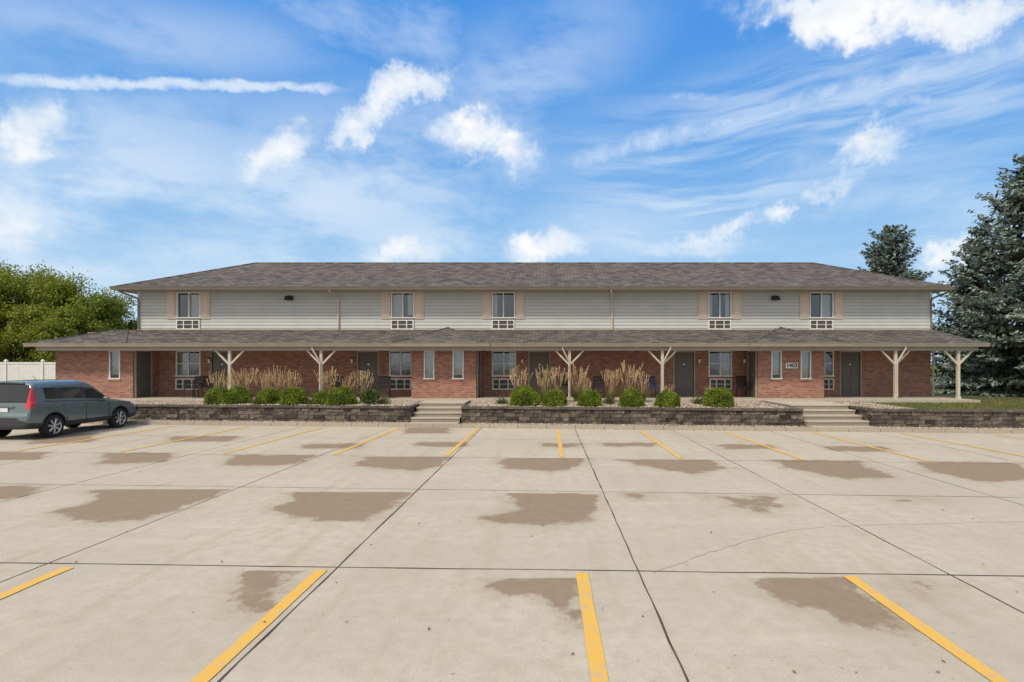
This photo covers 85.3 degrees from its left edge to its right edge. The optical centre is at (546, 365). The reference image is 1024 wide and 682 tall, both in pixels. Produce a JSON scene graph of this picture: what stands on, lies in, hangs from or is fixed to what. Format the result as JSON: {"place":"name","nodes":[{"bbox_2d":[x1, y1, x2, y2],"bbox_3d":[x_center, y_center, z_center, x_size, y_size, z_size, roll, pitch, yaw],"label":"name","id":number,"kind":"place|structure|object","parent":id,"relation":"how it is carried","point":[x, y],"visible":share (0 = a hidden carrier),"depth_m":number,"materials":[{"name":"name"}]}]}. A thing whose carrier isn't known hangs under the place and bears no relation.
{"place":"outdoors","nodes":[
{"label":"outdoors","id":0,"kind":"place"},
{"bbox_2d":[0,424,1023,681],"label":"parking lot","id":1,"kind":"structure","parent":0,"point":[108,610],"depth_m":6.50,"materials":[{"name":"concrete"}]},
{"bbox_2d":[0,377,135,436],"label":"parked car","id":2,"kind":"object","parent":1,"relation":"on","point":[49,407],"visible":1,"depth_m":17.10,"materials":[{"name":"grey paint"}]},
{"bbox_2d":[408,400,469,423],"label":"concrete steps","id":3,"kind":"structure","parent":1,"relation":"on","point":[439,412],"depth_m":20.58,"materials":[{"name":"beige concrete"}]},
{"bbox_2d":[0,425,1023,681],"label":"parking stripes","id":4,"kind":"object","parent":1,"relation":"on","point":[596,661],"visible":1,"depth_m":4.83,"materials":[{"name":"yellow paint"}]},
{"bbox_2d":[0,428,1023,681],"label":"concrete joints","id":5,"kind":"object","parent":1,"relation":"on","point":[480,568],"visible":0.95,"depth_m":6.06,"materials":[{"name":"grey concrete"}]},
{"bbox_2d":[7,434,1018,672],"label":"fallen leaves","id":6,"kind":"object","parent":1,"relation":"on","point":[532,535],"visible":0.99,"depth_m":5.37,"materials":[{"name":"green plant"}]},
{"bbox_2d":[83,421,1023,433],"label":"curb","id":7,"kind":"structure","parent":1,"relation":"on","point":[811,429],"depth_m":19.18,"materials":[{"name":"concrete"}]},
{"bbox_2d":[106,419,1023,428],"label":"gravel","id":8,"kind":"structure","parent":1,"relation":"on","point":[570,424],"depth_m":19.52,"materials":[{"name":"grey gravel"}]},
{"bbox_2d":[127,404,418,422],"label":"retaining wall","id":9,"kind":"structure","parent":8,"relation":"on","point":[318,413],"depth_m":20.81,"materials":[{"name":"grey stone"}]},
{"bbox_2d":[461,402,803,426],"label":"retaining wall","id":10,"kind":"structure","parent":8,"relation":"on","point":[785,416],"depth_m":19.61,"materials":[{"name":"grey stone"}]},
{"bbox_2d":[848,405,1023,427],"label":"retaining wall","id":11,"kind":"structure","parent":8,"relation":"on","point":[976,418],"depth_m":18.68,"materials":[{"name":"grey stone"}]},
{"bbox_2d":[762,400,876,427],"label":"concrete steps","id":12,"kind":"structure","parent":1,"relation":"on","point":[819,414],"depth_m":19.70,"materials":[{"name":"beige concrete"}]},
{"bbox_2d":[654,521,1021,572],"bbox_3d":[3.800,2.197,7.201,5.942,0.001,0.758,0,0,-19],"label":"pavement crack","id":13,"kind":"object","parent":1,"relation":"on","point":[780,532],"visible":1,"depth_m":6.97,"materials":[{"name":"grey concrete"}]},
{"bbox_2d":[0,0,1023,363],"label":"sky","id":14,"kind":"structure","parent":0,"point":[141,140],"materials":[{"name":"blue"}]},
{"bbox_2d":[871,397,1023,408],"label":"grass","id":15,"kind":"structure","parent":0,"point":[1014,405],"depth_m":21.45,"materials":[{"name":"green plant"}]},
{"bbox_2d":[879,366,1023,408],"bbox_3d":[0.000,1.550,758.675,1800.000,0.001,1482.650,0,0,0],"label":"lawn","id":16,"kind":"structure","parent":0,"point":[951,395],"depth_m":27.75,"materials":[{"name":"green plant"}]},
{"bbox_2d":[1,260,31,309],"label":"deciduous tree","id":17,"kind":"object","parent":16,"relation":"on","point":[16,288],"visible":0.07,"depth_m":48.45,"materials":[{"name":"green plant"}]},
{"bbox_2d":[0,300,54,361],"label":"deciduous tree","id":18,"kind":"object","parent":16,"relation":"on","point":[14,328],"visible":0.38,"depth_m":44.75,"materials":[{"name":"green plant"}]},
{"bbox_2d":[0,359,55,380],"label":"vinyl fence","id":19,"kind":"object","parent":16,"relation":"on","point":[42,369],"visible":0.46,"depth_m":35.98,"materials":[{"name":"white plastic"}]},
{"bbox_2d":[0,274,63,361],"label":"deciduous tree","id":20,"kind":"object","parent":16,"relation":"on","point":[17,290],"visible":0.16,"depth_m":46.70,"materials":[{"name":"green plant"}]},
{"bbox_2d":[0,258,81,359],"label":"deciduous tree","id":21,"kind":"object","parent":16,"relation":"on","point":[38,274],"visible":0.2,"depth_m":47.87,"materials":[{"name":"green plant"}]},
{"bbox_2d":[10,301,110,361],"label":"deciduous tree","id":22,"kind":"object","parent":16,"relation":"on","point":[45,325],"visible":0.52,"depth_m":44.35,"materials":[{"name":"green plant"}]},
{"bbox_2d":[12,266,127,354],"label":"deciduous tree","id":23,"kind":"object","parent":16,"relation":"on","point":[68,292],"visible":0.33,"depth_m":47.91,"materials":[{"name":"green plant"}]},
{"bbox_2d":[78,292,136,329],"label":"deciduous tree","id":24,"kind":"object","parent":16,"relation":"on","point":[122,323],"visible":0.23,"depth_m":51.58,"materials":[{"name":"green plant"}]},
{"bbox_2d":[56,332,930,397],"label":"brick walls","id":25,"kind":"structure","parent":16,"relation":"on","point":[91,368],"depth_m":25.80,"materials":[{"name":"red brick"}]},
{"bbox_2d":[27,262,983,343],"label":"roof","id":26,"kind":"structure","parent":25,"relation":"on","point":[533,274],"depth_m":25.69,"materials":[{"name":"grey"}]},
{"bbox_2d":[126,400,915,408],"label":"rock mulch","id":27,"kind":"object","parent":16,"relation":"on","point":[571,404],"visible":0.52,"depth_m":21.20,"materials":[{"name":"beige gravel"}]},
{"bbox_2d":[203,386,228,404],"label":"boxwood shrub","id":28,"kind":"object","parent":27,"relation":"on","point":[214,395],"visible":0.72,"depth_m":21.46,"materials":[{"name":"green plant"}]},
{"bbox_2d":[206,369,229,391],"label":"feather reed grass","id":29,"kind":"object","parent":27,"relation":"on","point":[219,379],"depth_m":22.08,"materials":[{"name":"beige plant"}]},
{"bbox_2d":[222,374,238,389],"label":"feather reed grass","id":30,"kind":"object","parent":27,"relation":"on","point":[233,384],"depth_m":22.06,"materials":[{"name":"beige plant"}]},
{"bbox_2d":[221,385,252,403],"bbox_3d":[-12.125,1.338,21.776,1.171,1.207,1.074,0,0,-39],"label":"boxwood shrub","id":31,"kind":"object","parent":27,"relation":"on","point":[237,395],"visible":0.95,"depth_m":21.49,"materials":[{"name":"green plant"}]},
{"bbox_2d":[229,367,257,393],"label":"feather reed grass","id":32,"kind":"object","parent":27,"relation":"on","point":[241,378],"depth_m":22.12,"materials":[{"name":"beige plant"}]},
{"bbox_2d":[249,393,262,404],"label":"perennial plant","id":33,"kind":"object","parent":27,"relation":"on","point":[255,400],"visible":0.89,"depth_m":21.30,"materials":[{"name":"green plant"}]},
{"bbox_2d":[252,372,274,392],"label":"feather reed grass","id":34,"kind":"object","parent":27,"relation":"on","point":[268,379],"depth_m":22.25,"materials":[{"name":"beige plant"}]},
{"bbox_2d":[256,387,280,404],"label":"boxwood shrub","id":35,"kind":"object","parent":27,"relation":"on","point":[271,395],"visible":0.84,"depth_m":21.46,"materials":[{"name":"green plant"}]},
{"bbox_2d":[264,364,289,392],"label":"feather reed grass","id":36,"kind":"object","parent":27,"relation":"on","point":[278,382],"depth_m":22.20,"materials":[{"name":"beige plant"}]},
{"bbox_2d":[278,371,301,389],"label":"feather reed grass","id":37,"kind":"object","parent":27,"relation":"on","point":[290,378],"depth_m":22.22,"materials":[{"name":"beige plant"}]},
{"bbox_2d":[277,387,308,404],"bbox_3d":[-9.828,1.373,21.519,1.134,1.146,1.178,0,0,-1],"label":"boxwood shrub","id":38,"kind":"object","parent":27,"relation":"on","point":[293,396],"visible":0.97,"depth_m":21.25,"materials":[{"name":"green plant"}]},
{"bbox_2d":[300,390,319,404],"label":"perennial plant","id":39,"kind":"object","parent":27,"relation":"on","point":[309,401],"visible":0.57,"depth_m":21.28,"materials":[{"name":"green plant"}]},
{"bbox_2d":[312,390,327,404],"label":"boxwood shrub","id":40,"kind":"object","parent":27,"relation":"on","point":[321,396],"visible":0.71,"depth_m":21.24,"materials":[{"name":"green plant"}]},
{"bbox_2d":[314,366,340,392],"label":"feather reed grass","id":41,"kind":"object","parent":27,"relation":"on","point":[325,378],"depth_m":21.92,"materials":[{"name":"beige plant"}]},
{"bbox_2d":[324,385,357,405],"bbox_3d":[-7.930,1.337,21.368,1.300,1.214,1.193,0,0,-45],"label":"boxwood shrub","id":42,"kind":"object","parent":27,"relation":"on","point":[337,396],"visible":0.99,"depth_m":21.05,"materials":[{"name":"green plant"}]},
{"bbox_2d":[340,375,355,395],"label":"feather reed grass","id":43,"kind":"object","parent":27,"relation":"on","point":[353,384],"depth_m":21.92,"materials":[{"name":"beige plant"}]},
{"bbox_2d":[351,370,373,402],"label":"feather reed grass","id":44,"kind":"object","parent":27,"relation":"on","point":[362,377],"depth_m":21.95,"materials":[{"name":"beige plant"}]},
{"bbox_2d":[359,386,379,404],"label":"rose bush","id":45,"kind":"object","parent":27,"relation":"on","point":[368,397],"visible":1,"depth_m":21.10,"materials":[{"name":"green plant"}]},
{"bbox_2d":[375,393,392,403],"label":"perennial plant","id":46,"kind":"object","parent":27,"relation":"on","point":[382,401],"visible":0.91,"depth_m":21.36,"materials":[{"name":"green plant"}]},
{"bbox_2d":[495,393,508,403],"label":"perennial plant","id":47,"kind":"object","parent":27,"relation":"on","point":[502,401],"visible":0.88,"depth_m":21.33,"materials":[{"name":"green plant"}]},
{"bbox_2d":[509,367,531,394],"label":"feather reed grass","id":48,"kind":"object","parent":27,"relation":"on","point":[518,379],"depth_m":21.93,"materials":[{"name":"beige plant"}]},
{"bbox_2d":[509,384,540,405],"bbox_3d":[-0.800,1.331,20.905,1.216,1.303,1.227,0,0,16],"label":"boxwood shrub","id":49,"kind":"object","parent":27,"relation":"on","point":[525,395],"visible":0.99,"depth_m":20.54,"materials":[{"name":"green plant"}]},
{"bbox_2d":[533,365,557,402],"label":"feather reed grass","id":50,"kind":"object","parent":27,"relation":"on","point":[544,390],"depth_m":22.06,"materials":[{"name":"beige plant"}]},
{"bbox_2d":[541,390,567,406],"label":"boxwood shrub","id":51,"kind":"object","parent":27,"relation":"on","point":[552,398],"visible":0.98,"depth_m":20.44,"materials":[{"name":"green plant"}]},
{"bbox_2d":[544,367,566,393],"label":"feather reed grass","id":52,"kind":"object","parent":27,"relation":"on","point":[555,374],"depth_m":22.03,"materials":[{"name":"beige plant"}]},
{"bbox_2d":[566,364,591,401],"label":"feather reed grass","id":53,"kind":"object","parent":27,"relation":"on","point":[576,393],"depth_m":22.34,"materials":[{"name":"beige plant"}]},
{"bbox_2d":[576,377,591,390],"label":"feather reed grass","id":54,"kind":"object","parent":27,"relation":"on","point":[582,385],"depth_m":22.21,"materials":[{"name":"beige plant"}]},
{"bbox_2d":[576,388,601,412],"bbox_3d":[1.581,1.372,20.587,0.996,1.066,1.027,0,0,-40],"label":"boxwood shrub","id":55,"kind":"object","parent":27,"relation":"on","point":[589,398],"visible":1,"depth_m":20.31,"materials":[{"name":"green plant"}]},
{"bbox_2d":[597,368,619,398],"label":"feather reed grass","id":56,"kind":"object","parent":27,"relation":"on","point":[609,392],"depth_m":22.24,"materials":[{"name":"beige plant"}]},
{"bbox_2d":[602,395,616,404],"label":"perennial plant","id":57,"kind":"object","parent":27,"relation":"on","point":[607,400],"visible":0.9,"depth_m":21.38,"materials":[{"name":"green plant"}]},
{"bbox_2d":[615,360,643,394],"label":"feather reed grass","id":58,"kind":"object","parent":27,"relation":"on","point":[628,375],"depth_m":22.10,"materials":[{"name":"beige plant"}]},
{"bbox_2d":[618,388,645,413],"bbox_3d":[3.090,1.349,20.397,1.096,1.134,1.006,0,0,-18],"label":"boxwood shrub","id":59,"kind":"object","parent":27,"relation":"on","point":[629,398],"visible":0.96,"depth_m":20.10,"materials":[{"name":"green plant"}]},
{"bbox_2d":[635,371,651,400],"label":"feather reed grass","id":60,"kind":"object","parent":27,"relation":"on","point":[642,391],"depth_m":22.31,"materials":[{"name":"beige plant"}]},
{"bbox_2d":[653,388,680,406],"bbox_3d":[4.410,1.366,20.338,1.055,1.061,1.045,0,0,41],"label":"boxwood shrub","id":61,"kind":"object","parent":27,"relation":"on","point":[664,398],"visible":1,"depth_m":20.03,"materials":[{"name":"green plant"}]},
{"bbox_2d":[687,394,702,403],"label":"perennial plant","id":62,"kind":"object","parent":27,"relation":"on","point":[698,401],"visible":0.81,"depth_m":21.36,"materials":[{"name":"green plant"}]},
{"bbox_2d":[702,387,734,407],"bbox_3d":[6.313,1.366,20.294,1.218,1.203,1.172,0,0,-28],"label":"boxwood shrub","id":63,"kind":"object","parent":27,"relation":"on","point":[717,397],"visible":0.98,"depth_m":19.98,"materials":[{"name":"green plant"}]},
{"bbox_2d":[140,292,929,328],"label":"siding walls","id":64,"kind":"structure","parent":16,"relation":"on","point":[561,310],"depth_m":25.79,"materials":[{"name":"plastic"}]},
{"bbox_2d":[110,396,980,413],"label":"porch slab","id":65,"kind":"structure","parent":16,"relation":"on","point":[905,399],"depth_m":23.95,"materials":[{"name":"beige concrete"}]},
{"bbox_2d":[184,376,203,397],"bbox_3d":[-15.521,0.951,24.428,0.560,0.954,0.580,0,0,17],"label":"porch chair","id":66,"kind":"object","parent":65,"relation":"on","point":[198,382],"visible":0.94,"depth_m":24.59,"materials":[{"name":"black metal"}]},
{"bbox_2d":[194,376,211,396],"bbox_3d":[-15.232,0.951,24.628,0.560,0.954,0.580,0,0,-17],"label":"porch chair","id":67,"kind":"object","parent":65,"relation":"on","point":[208,379],"visible":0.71,"depth_m":24.83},
{"bbox_2d":[326,376,342,388],"bbox_3d":[-9.403,0.951,24.630,0.560,0.954,0.580,0,0,6],"label":"porch chair","id":68,"kind":"object","parent":65,"relation":"on","point":[337,379],"visible":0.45,"depth_m":24.84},
{"bbox_2d":[377,376,390,397],"bbox_3d":[-7.095,0.951,24.229,0.560,0.954,0.580,0,0,-11],"label":"porch chair","id":69,"kind":"object","parent":65,"relation":"on","point":[378,385],"visible":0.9,"depth_m":24.43,"materials":[{"name":"black metal"}]},
{"bbox_2d":[22,286,990,398],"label":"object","id":70,"kind":"object","parent":65,"relation":"on","point":[718,306],"depth_m":25.66,"materials":[{"name":"beige wood"}]},
{"bbox_2d":[556,376,567,396],"bbox_3d":[0.729,0.951,24.930,0.560,0.954,0.580,0,0,-6],"label":"porch chair","id":71,"kind":"object","parent":65,"relation":"on","point":[563,385],"visible":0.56,"depth_m":25.14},
{"bbox_2d":[591,376,604,397],"bbox_3d":[2.264,0.951,24.329,0.560,0.954,0.580,0,0,11],"label":"porch chair","id":72,"kind":"object","parent":65,"relation":"on","point":[596,384],"visible":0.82,"depth_m":24.52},
{"bbox_2d":[644,376,659,396],"bbox_3d":[4.598,0.951,24.329,0.560,0.954,0.580,0,0,-9],"label":"porch chair","id":73,"kind":"object","parent":65,"relation":"on","point":[652,384],"visible":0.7,"depth_m":24.54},
{"bbox_2d":[736,376,751,396],"bbox_3d":[8.906,0.951,25.029,0.560,0.954,0.580,0,0,-11],"label":"porch chair","id":74,"kind":"object","parent":65,"relation":"on","point":[741,385],"visible":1,"depth_m":25.23,"materials":[{"name":"black metal"}]},
{"bbox_2d":[856,224,941,370],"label":"spruce tree","id":75,"kind":"object","parent":16,"relation":"on","point":[886,259],"visible":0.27,"depth_m":47.21,"materials":[{"name":"green plant"}]},
{"bbox_2d":[931,356,961,380],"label":"hedge bush","id":76,"kind":"object","parent":16,"relation":"on","point":[935,370],"visible":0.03,"depth_m":40.85,"materials":[{"name":"green plant"}]},
{"bbox_2d":[931,224,1021,390],"bbox_3d":[28.049,-3.052,35.845,7.634,12.220,7.305,0,0,0],"label":"spruce tree","id":77,"kind":"object","parent":16,"relation":"on","point":[961,282],"visible":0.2,"depth_m":35.84,"materials":[{"name":"green plant"}]},
{"bbox_2d":[931,153,1023,398],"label":"spruce tree","id":78,"kind":"object","parent":16,"relation":"on","point":[1008,352],"visible":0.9,"depth_m":28.20,"materials":[{"name":"green plant"}]}
]}

